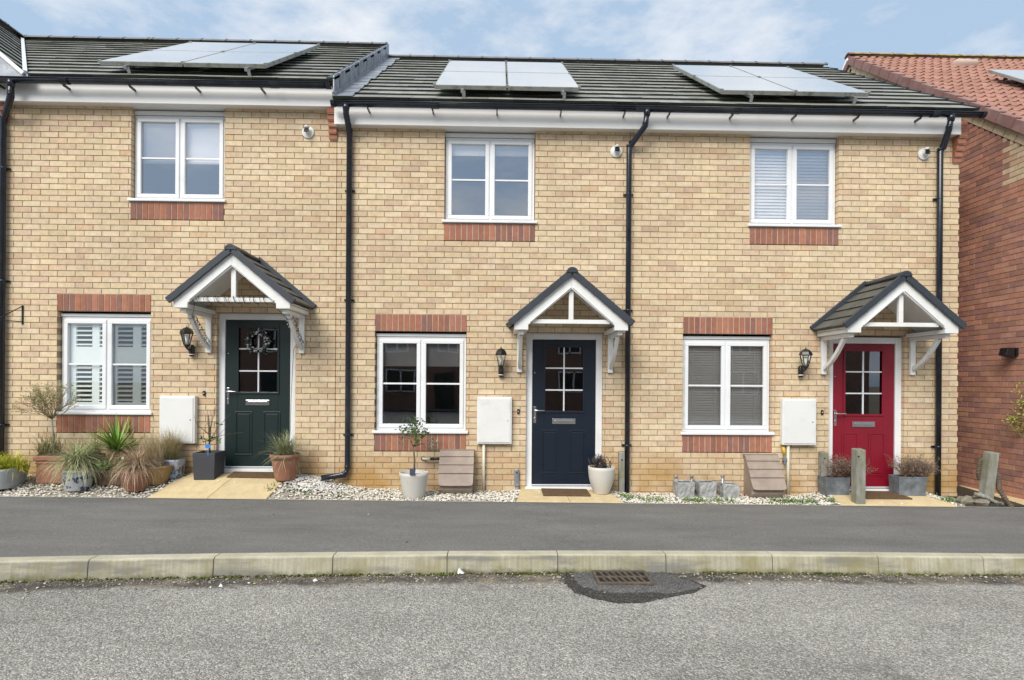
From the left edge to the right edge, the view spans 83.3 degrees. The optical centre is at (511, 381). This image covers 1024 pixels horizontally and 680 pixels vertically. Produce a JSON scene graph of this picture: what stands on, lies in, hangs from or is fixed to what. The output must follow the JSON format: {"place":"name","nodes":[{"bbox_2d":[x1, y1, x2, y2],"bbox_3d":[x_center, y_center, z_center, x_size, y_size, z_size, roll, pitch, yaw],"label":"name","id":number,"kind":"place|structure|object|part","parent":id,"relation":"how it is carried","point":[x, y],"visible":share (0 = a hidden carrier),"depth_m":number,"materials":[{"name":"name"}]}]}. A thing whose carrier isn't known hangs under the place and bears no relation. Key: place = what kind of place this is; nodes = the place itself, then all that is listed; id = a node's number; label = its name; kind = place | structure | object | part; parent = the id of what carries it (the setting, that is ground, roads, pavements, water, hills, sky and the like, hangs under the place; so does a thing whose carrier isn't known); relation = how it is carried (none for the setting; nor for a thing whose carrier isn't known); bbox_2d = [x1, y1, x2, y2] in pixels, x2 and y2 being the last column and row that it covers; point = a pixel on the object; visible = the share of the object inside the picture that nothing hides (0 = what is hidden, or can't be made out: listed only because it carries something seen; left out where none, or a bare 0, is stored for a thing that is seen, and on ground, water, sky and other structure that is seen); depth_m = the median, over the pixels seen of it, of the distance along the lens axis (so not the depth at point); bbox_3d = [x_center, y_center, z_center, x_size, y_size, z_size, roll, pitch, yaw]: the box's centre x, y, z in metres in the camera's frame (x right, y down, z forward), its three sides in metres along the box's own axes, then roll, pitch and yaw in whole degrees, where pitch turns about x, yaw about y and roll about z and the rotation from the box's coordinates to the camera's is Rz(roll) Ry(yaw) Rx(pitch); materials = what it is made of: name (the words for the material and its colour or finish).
{"place":"outdoors","nodes":[
{"label":"outdoors","id":0,"kind":"place"},
{"bbox_2d":[148,472,282,499],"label":"path","id":1,"kind":"structure","parent":0,"point":[189,486],"depth_m":7.02,"materials":[{"name":"beige stone"}]},
{"bbox_2d":[192,402,241,479],"bbox_3d":[-3.706,0.740,7.257,0.563,0.978,0.422,0,0,-1],"label":"potted shrub","id":2,"kind":"object","parent":1,"relation":"on","point":[209,464],"visible":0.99,"depth_m":7.20,"materials":[{"name":"grey plant"}]},
{"bbox_2d":[227,471,274,477],"bbox_3d":[-3.260,1.191,7.359,0.669,0.056,0.200,0,0,-1],"label":"doormat","id":3,"kind":"object","parent":1,"relation":"on","point":[238,474],"visible":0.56,"depth_m":7.32,"materials":[{"name":"brown fabric"}]},
{"bbox_2d":[254,430,314,480],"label":"potted grass","id":4,"kind":"object","parent":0,"point":[285,460],"depth_m":7.16,"materials":[{"name":"ceramic"}]},
{"bbox_2d":[0,475,1018,507],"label":"gravel bed","id":5,"kind":"object","parent":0,"point":[285,493],"visible":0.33,"depth_m":7.05,"materials":[{"name":"white gravel"}]},
{"bbox_2d":[0,449,36,488],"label":"potted grass","id":6,"kind":"object","parent":5,"relation":"on","point":[15,470],"depth_m":6.94,"materials":[{"name":"metal"}]},
{"bbox_2d":[10,379,111,484],"bbox_3d":[-5.618,0.618,7.163,1.308,1.329,0.624,0,0,-1],"label":"potted standard tree","id":7,"kind":"object","parent":5,"relation":"on","point":[41,476],"visible":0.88,"depth_m":7.17,"materials":[{"name":"green plant"}]},
{"bbox_2d":[35,435,111,495],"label":"potted grass","id":8,"kind":"object","parent":5,"relation":"on","point":[77,475],"depth_m":6.88,"materials":[{"name":"plant"}]},
{"bbox_2d":[0,18,156,75],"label":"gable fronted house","id":9,"kind":"structure","parent":5,"relation":"on","point":[19,52],"depth_m":9.58,"materials":[{"name":"tile"}]},
{"bbox_2d":[87,451,127,484],"bbox_3d":[-4.943,1.065,7.137,0.989,0.414,0.473,0,0,-1],"label":"planted trough","id":10,"kind":"object","parent":5,"relation":"on","point":[103,481],"visible":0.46,"depth_m":7.07,"materials":[{"name":"brown plant"}]},
{"bbox_2d":[74,413,141,469],"bbox_3d":[-4.995,0.812,7.166,0.919,0.870,0.634,0,0,-1],"label":"cordyline","id":11,"kind":"object","parent":5,"relation":"on","point":[114,442],"visible":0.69,"depth_m":7.22,"materials":[{"name":"plant"}]},
{"bbox_2d":[103,444,170,496],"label":"potted grass","id":12,"kind":"object","parent":5,"relation":"on","point":[134,477],"depth_m":6.89,"materials":[{"name":"plant"}]},
{"bbox_2d":[118,430,173,484],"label":"potted grass","id":13,"kind":"object","parent":5,"relation":"on","point":[164,472],"depth_m":7.09,"materials":[{"name":"plant"}]},
{"bbox_2d":[134,426,191,478],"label":"potted grass","id":14,"kind":"object","parent":5,"relation":"on","point":[178,463],"depth_m":7.27,"materials":[{"name":"beige plant"}]},
{"bbox_2d":[0,38,399,481],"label":"terraced house","id":15,"kind":"structure","parent":5,"relation":"on","point":[149,192],"depth_m":7.51,"materials":[{"name":"brick"}]},
{"bbox_2d":[0,305,23,324],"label":"hanging basket bracket","id":16,"kind":"object","parent":15,"relation":"attached to","point":[22,317],"visible":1,"depth_m":7.45,"materials":[{"name":"black metal"}]},
{"bbox_2d":[53,313,152,414],"bbox_3d":[-5.303,-0.230,7.542,1.256,1.316,0.183,0,0,-1],"label":"window","id":17,"kind":"structure","parent":15,"relation":"in","point":[110,355],"depth_m":7.58,"materials":[{"name":"plastic"}]},
{"bbox_2d":[127,111,225,202],"bbox_3d":[-4.356,-2.945,7.561,1.256,1.208,0.179,0,0,-1],"label":"window","id":18,"kind":"structure","parent":15,"relation":"in","point":[179,138],"depth_m":7.58,"materials":[{"name":"plastic"}]},
{"bbox_2d":[159,396,197,443],"bbox_3d":[-4.322,0.491,7.459,0.455,0.615,0.085,0,0,-1],"label":"meter cupboard","id":19,"kind":"object","parent":15,"relation":"attached to","point":[178,413],"visible":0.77,"depth_m":7.42,"materials":[{"name":"white plastic"}]},
{"bbox_3d":[-4.321,0.491,7.426,0.411,0.571,0.008,0,0,-1],"label":"meter door","id":20,"kind":"part","parent":19,"relation":"part of","materials":[{"name":"white plastic"}]},
{"bbox_2d":[179,326,194,356],"bbox_3d":[-4.153,-0.520,7.387,0.151,0.395,0.241,0,0,-1],"label":"wall lantern","id":21,"kind":"object","parent":15,"relation":"attached to","point":[187,339],"depth_m":7.34,"materials":[{"name":"black metal"}]},
{"bbox_2d":[187,296,303,442],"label":"string lights","id":22,"kind":"object","parent":15,"relation":"attached to","point":[194,316],"visible":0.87,"depth_m":7.11,"materials":[{"name":"plastic"},{"name":"glass"},{"name":"wire"}]},
{"bbox_2d":[225,320,290,465],"bbox_3d":[-3.351,0.154,7.590,0.842,1.924,0.109,0,0,-1],"label":"door","id":23,"kind":"structure","parent":15,"relation":"in","point":[258,385],"depth_m":7.60,"materials":[{"name":"green wood"}]},
{"bbox_2d":[244,327,271,354],"bbox_3d":[-3.339,-0.531,7.524,0.385,0.370,0.118,0,0,-1],"label":"door wreath","id":24,"kind":"object","parent":23,"relation":"attached to","point":[252,348],"depth_m":7.53,"materials":[{"name":"grey plant"}]},
{"bbox_2d":[321,54,635,491],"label":"terraced house","id":25,"kind":"structure","parent":5,"relation":"on","point":[481,210],"depth_m":7.60,"materials":[{"name":"brick"}]},
{"bbox_2d":[372,333,467,433],"bbox_3d":[-1.203,0.023,7.638,1.256,1.316,0.191,0,0,-1],"label":"window","id":26,"kind":"structure","parent":25,"relation":"in","point":[421,351],"depth_m":7.64,"materials":[{"name":"plastic"}]},
{"bbox_2d":[421,456,439,460],"bbox_3d":[-1.055,1.010,7.524,0.300,0.058,0.072,0,0,9],"label":"gas pipe","id":27,"kind":"object","parent":25,"relation":"attached to","point":[423,458],"visible":0.95,"depth_m":7.50,"materials":[{"name":"beige metal"}]},
{"bbox_2d":[438,449,473,493],"bbox_3d":[-0.716,1.166,7.419,0.444,0.562,0.334,0,0,-1],"label":"gas meter box","id":28,"kind":"object","parent":25,"relation":"attached to","point":[455,471],"visible":1,"depth_m":7.34,"materials":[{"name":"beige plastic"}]},
{"bbox_2d":[442,133,536,223],"bbox_3d":[-0.292,-2.692,7.658,1.256,1.208,0.191,0,0,-1],"label":"window","id":29,"kind":"structure","parent":25,"relation":"in","point":[490,146],"depth_m":7.66,"materials":[{"name":"plastic"}]},
{"bbox_2d":[477,397,511,492],"bbox_3d":[-0.233,0.847,7.551,0.455,1.295,0.085,0,0,-1],"label":"meter cupboard","id":30,"kind":"object","parent":25,"relation":"attached to","point":[494,420],"visible":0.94,"depth_m":7.51,"materials":[{"name":"white plastic"}]},
{"bbox_3d":[-0.229,0.507,7.518,0.411,0.571,0.008,0,0,-1],"label":"meter door","id":31,"kind":"part","parent":30,"relation":"part of","materials":[{"name":"white plastic"}]},
{"bbox_2d":[495,347,506,376],"bbox_3d":[-0.143,-0.257,7.478,0.151,0.395,0.241,0,0,-1],"label":"wall lantern","id":32,"kind":"object","parent":25,"relation":"attached to","point":[501,351],"depth_m":7.42,"materials":[{"name":"black metal"}]},
{"bbox_2d":[514,469,518,489],"bbox_3d":[0.063,1.284,7.577,0.066,0.280,0.047,0,0,-1],"label":"wall terminal","id":33,"kind":"object","parent":25,"relation":"attached to","point":[516,478],"depth_m":7.56,"materials":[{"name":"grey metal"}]},
{"bbox_2d":[532,340,595,483],"bbox_3d":[0.692,0.407,7.681,0.842,1.924,0.109,0,0,-1],"label":"door","id":34,"kind":"structure","parent":25,"relation":"in","point":[563,371],"depth_m":7.69,"materials":[{"name":"blue wood"}]},
{"bbox_2d":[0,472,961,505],"bbox_3d":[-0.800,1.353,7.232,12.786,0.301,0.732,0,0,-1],"label":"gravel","id":35,"kind":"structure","parent":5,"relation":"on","point":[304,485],"depth_m":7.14,"materials":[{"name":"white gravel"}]},
{"bbox_2d":[395,416,439,498],"bbox_3d":[-1.162,0.920,7.080,0.560,1.022,0.427,0,0,40],"label":"potted topiary","id":36,"kind":"object","parent":35,"relation":"on","point":[413,481],"visible":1,"depth_m":7.00,"materials":[{"name":"ceramic"}]},
{"bbox_2d":[618,451,624,491],"bbox_3d":[1.439,1.222,7.584,0.075,0.611,0.076,0,0,-1],"label":"timber post","id":37,"kind":"object","parent":5,"relation":"on","point":[621,471],"visible":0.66,"depth_m":7.55,"materials":[{"name":"grey wood"}]},
{"bbox_2d":[673,480,694,498],"bbox_3d":[2.223,1.394,7.465,0.234,0.211,0.231,0,0,-1],"label":"stone pot","id":38,"kind":"object","parent":5,"relation":"on","point":[681,488],"visible":0.98,"depth_m":7.36,"materials":[{"name":"stone"}]},
{"bbox_2d":[694,480,716,498],"bbox_3d":[2.504,1.397,7.469,0.232,0.214,0.235,0,0,-1],"label":"stone pot","id":39,"kind":"object","parent":5,"relation":"on","point":[705,488],"visible":0.97,"depth_m":7.37,"materials":[{"name":"stone"}]},
{"bbox_2d":[717,481,739,498],"bbox_3d":[2.807,1.408,7.478,0.235,0.204,0.234,0,0,-1],"label":"stone pot","id":40,"kind":"object","parent":5,"relation":"on","point":[728,489],"visible":0.97,"depth_m":7.37,"materials":[{"name":"stone"}]},
{"bbox_2d":[743,454,786,497],"bbox_3d":[3.292,1.236,7.509,0.444,0.562,0.334,0,0,-1],"label":"gas meter box","id":41,"kind":"object","parent":5,"relation":"on","point":[764,476],"visible":0.99,"depth_m":7.45,"materials":[{"name":"beige plastic"}]},
{"bbox_2d":[591,58,987,495],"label":"terraced house","id":42,"kind":"structure","parent":5,"relation":"on","point":[780,216],"depth_m":7.69,"materials":[{"name":"brick"}]},
{"bbox_2d":[680,336,774,434],"bbox_3d":[2.869,0.051,7.729,1.256,1.316,0.189,0,0,-1],"label":"window","id":43,"kind":"structure","parent":42,"relation":"in","point":[718,399],"depth_m":7.80,"materials":[{"name":"plastic"}]},
{"bbox_2d":[781,446,786,464],"bbox_3d":[3.615,0.979,7.654,0.061,0.248,0.065,0,0,-1],"label":"gas pipe","id":44,"kind":"object","parent":42,"relation":"attached to","point":[784,459],"visible":1,"depth_m":7.63,"materials":[{"name":"yellow metal"}]},
{"bbox_2d":[748,138,841,227],"bbox_3d":[3.768,-2.664,7.748,1.256,1.208,0.187,0,0,-1],"label":"window","id":45,"kind":"structure","parent":42,"relation":"in","point":[791,215],"depth_m":7.82,"materials":[{"name":"plastic"}]},
{"bbox_2d":[780,398,815,496],"bbox_3d":[3.797,0.896,7.642,0.455,1.341,0.085,0,0,-1],"label":"meter cupboard","id":46,"kind":"object","parent":42,"relation":"attached to","point":[797,421],"visible":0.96,"depth_m":7.61,"materials":[{"name":"white plastic"}]},
{"bbox_3d":[3.800,0.533,7.608,0.411,0.571,0.008,0,0,-1],"label":"meter door","id":47,"kind":"part","parent":46,"relation":"part of","materials":[{"name":"white plastic"}]},
{"bbox_2d":[798,347,812,376],"bbox_3d":[3.840,-0.254,7.567,0.151,0.395,0.241,0,0,-1],"label":"wall lantern","id":48,"kind":"object","parent":42,"relation":"attached to","point":[805,360],"depth_m":7.52,"materials":[{"name":"black metal"}]},
{"bbox_2d":[832,344,893,485],"bbox_3d":[4.745,0.454,7.772,0.842,1.924,0.109,0,0,-1],"label":"door","id":49,"kind":"structure","parent":42,"relation":"in","point":[863,374],"depth_m":7.79,"materials":[{"name":"red wood"}]},
{"bbox_2d":[818,451,827,494],"bbox_3d":[4.121,1.248,7.634,0.082,0.652,0.084,0,0,-1],"label":"timber post","id":50,"kind":"object","parent":5,"relation":"on","point":[822,456],"visible":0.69,"depth_m":7.59,"materials":[{"name":"grey wood"}]},
{"bbox_2d":[851,448,865,503],"bbox_3d":[4.299,1.204,7.148,0.115,0.746,0.116,0,0,-1],"label":"timber post","id":51,"kind":"object","parent":5,"relation":"on","point":[858,475],"visible":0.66,"depth_m":7.09,"materials":[{"name":"grey wood"}]},
{"bbox_2d":[841,52,1023,498],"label":"red brick house","id":52,"kind":"structure","parent":5,"relation":"on","point":[991,248],"depth_m":8.30,"materials":[{"name":"brick"}]},
{"bbox_2d":[998,348,1018,357],"bbox_3d":[6.685,-0.390,7.752,0.186,0.128,0.120,0,0,-1],"label":"floodlight","id":53,"kind":"object","parent":52,"relation":"attached to","point":[1008,352],"visible":1,"depth_m":7.70,"materials":[{"name":"black metal"}]},
{"bbox_2d":[973,496,989,506],"bbox_3d":[5.907,1.512,7.253,0.224,0.161,0.178,0,0,-1],"label":"rock","id":54,"kind":"object","parent":5,"relation":"on","point":[980,501],"visible":0.66,"depth_m":7.19,"materials":[{"name":"beige stone"}]},
{"bbox_2d":[973,492,1002,503],"bbox_3d":[5.947,1.453,7.191,0.328,0.144,0.063,0,0,10],"label":"driftwood","id":55,"kind":"object","parent":54,"relation":"on","point":[984,496],"visible":1,"depth_m":7.18,"materials":[{"name":"grey wood"}]},
{"bbox_2d":[978,451,998,504],"bbox_3d":[6.021,1.248,7.287,0.198,0.720,0.115,0,0,-1],"label":"timber post","id":56,"kind":"object","parent":5,"relation":"on","point":[988,476],"visible":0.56,"depth_m":7.23,"materials":[{"name":"grey wood"}]},
{"bbox_2d":[975,454,1013,506],"bbox_3d":[6.115,1.270,7.289,0.396,0.685,0.150,0,0,38],"label":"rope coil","id":57,"kind":"object","parent":56,"relation":"hanging from","point":[1006,500],"visible":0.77,"depth_m":7.27,"materials":[{"name":"brown fabric"}]},
{"bbox_2d":[0,573,1023,679],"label":"road","id":58,"kind":"structure","parent":0,"point":[723,629],"depth_m":3.71,"materials":[{"name":"grey asphalt"}]},
{"bbox_2d":[0,550,1023,581],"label":"kerb","id":59,"kind":"structure","parent":58,"relation":"on","point":[102,567],"depth_m":4.82,"materials":[{"name":"concrete"}]},
{"bbox_2d":[0,571,1023,583],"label":"moss","id":60,"kind":"object","parent":58,"relation":"on","point":[451,573],"visible":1,"depth_m":4.76,"materials":[{"name":"green plant"}]},
{"bbox_2d":[1,572,1023,602],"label":"grit","id":61,"kind":"object","parent":58,"relation":"on","point":[417,579],"visible":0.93,"depth_m":4.63,"materials":[{"name":"stone"}]},
{"bbox_2d":[87,551,983,577],"bbox_3d":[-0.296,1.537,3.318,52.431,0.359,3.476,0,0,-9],"label":"kerb joint mortar","id":62,"kind":"object","parent":58,"relation":"on","point":[447,564],"visible":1,"depth_m":4.84,"materials":[{"name":"grey concrete"}]},
{"bbox_2d":[104,481,1016,582],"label":"weeds","id":63,"kind":"object","parent":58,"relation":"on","point":[786,500],"visible":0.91,"depth_m":7.18,"materials":[{"name":"green plant"}]},
{"bbox_2d":[560,573,705,602],"bbox_3d":[0.968,1.616,4.539,1.166,0.018,0.682,0,0,-1],"label":"tar patch","id":64,"kind":"object","parent":58,"relation":"on","point":[612,597],"visible":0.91,"depth_m":4.37,"materials":[{"name":"black asphalt"}]},
{"bbox_2d":[572,572,701,593],"bbox_3d":[1.005,1.611,4.630,1.021,0.016,0.500,0,0,-1],"label":"tar patch","id":65,"kind":"object","parent":64,"relation":"on","point":[664,582],"visible":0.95,"depth_m":4.55,"materials":[{"name":"grey asphalt"}]},
{"bbox_2d":[592,570,653,584],"bbox_3d":[0.896,1.595,4.696,0.445,0.020,0.300,0,0,-1],"label":"drain grate","id":66,"kind":"object","parent":65,"relation":"on","point":[621,577],"visible":1,"depth_m":4.68,"materials":[{"name":"orange metal"}]},
{"bbox_2d":[0,497,1023,556],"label":"footway","id":67,"kind":"structure","parent":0,"point":[44,526],"depth_m":5.75,"materials":[{"name":"asphalt"}]},
{"bbox_2d":[0,496,1023,507],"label":"edging strip","id":68,"kind":"object","parent":67,"relation":"on","point":[477,501],"visible":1,"depth_m":6.92,"materials":[{"name":"beige concrete"}]},
{"bbox_2d":[0,0,1023,69],"label":"sky","id":69,"kind":"structure","parent":0,"point":[807,31],"materials":[{"name":"blue"}]},
{"bbox_2d":[517,489,622,503],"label":"path","id":70,"kind":"structure","parent":0,"point":[530,496],"depth_m":7.12,"materials":[{"name":"beige stone"}]},
{"bbox_2d":[541,488,590,495],"bbox_3d":[0.685,1.417,7.378,0.600,0.037,0.360,0,0,-1],"label":"doormat","id":71,"kind":"object","parent":70,"relation":"on","point":[562,492],"visible":1,"depth_m":7.33,"materials":[{"name":"brown fabric"}]},
{"bbox_2d":[588,453,614,494],"bbox_3d":[1.150,1.177,7.398,0.344,0.515,0.344,0,0,-1],"label":"potted shrub","id":72,"kind":"object","parent":70,"relation":"on","point":[601,476],"visible":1,"depth_m":7.29,"materials":[{"name":"ceramic"}]},
{"bbox_2d":[832,491,956,506],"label":"path","id":73,"kind":"structure","parent":0,"point":[913,502],"depth_m":7.20,"materials":[{"name":"beige stone"}]},
{"bbox_2d":[813,452,875,495],"bbox_3d":[4.329,1.172,7.528,0.775,0.613,0.575,0,0,19],"label":"potted heather","id":74,"kind":"object","parent":73,"relation":"on","point":[837,483],"visible":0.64,"depth_m":7.46,"materials":[{"name":"plant"}]},
{"bbox_2d":[850,491,912,499],"bbox_3d":[4.778,1.470,7.470,0.590,0.047,0.360,0,0,-1],"label":"doormat","id":75,"kind":"object","parent":73,"relation":"on","point":[880,495],"visible":0.87,"depth_m":7.40,"materials":[{"name":"brown fabric"}]},
{"bbox_2d":[886,451,948,495],"bbox_3d":[5.290,1.199,7.488,0.725,0.572,0.473,0,0,-1],"label":"potted heather","id":76,"kind":"object","parent":73,"relation":"on","point":[912,481],"visible":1,"depth_m":7.47,"materials":[{"name":"metal"}]},
{"bbox_2d":[951,485,1023,505],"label":"planting bed","id":77,"kind":"object","parent":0,"point":[963,491],"visible":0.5,"depth_m":7.89,"materials":[{"name":"soil"}]},
{"bbox_2d":[956,495,973,503],"bbox_3d":[5.754,1.513,7.312,0.202,0.141,0.150,0,0,-1],"label":"rock","id":78,"kind":"object","parent":77,"relation":"on","point":[966,499],"visible":0.75,"depth_m":7.26,"materials":[{"name":"grey stone"}]},
{"bbox_2d":[959,485,1023,506],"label":"side path","id":79,"kind":"structure","parent":0,"point":[1018,500],"depth_m":7.67,"materials":[{"name":"beige concrete"}]},
{"bbox_2d":[1001,382,1023,434],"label":"shrub","id":80,"kind":"object","parent":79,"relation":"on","point":[1015,418],"visible":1,"depth_m":7.60,"materials":[{"name":"green plant"}]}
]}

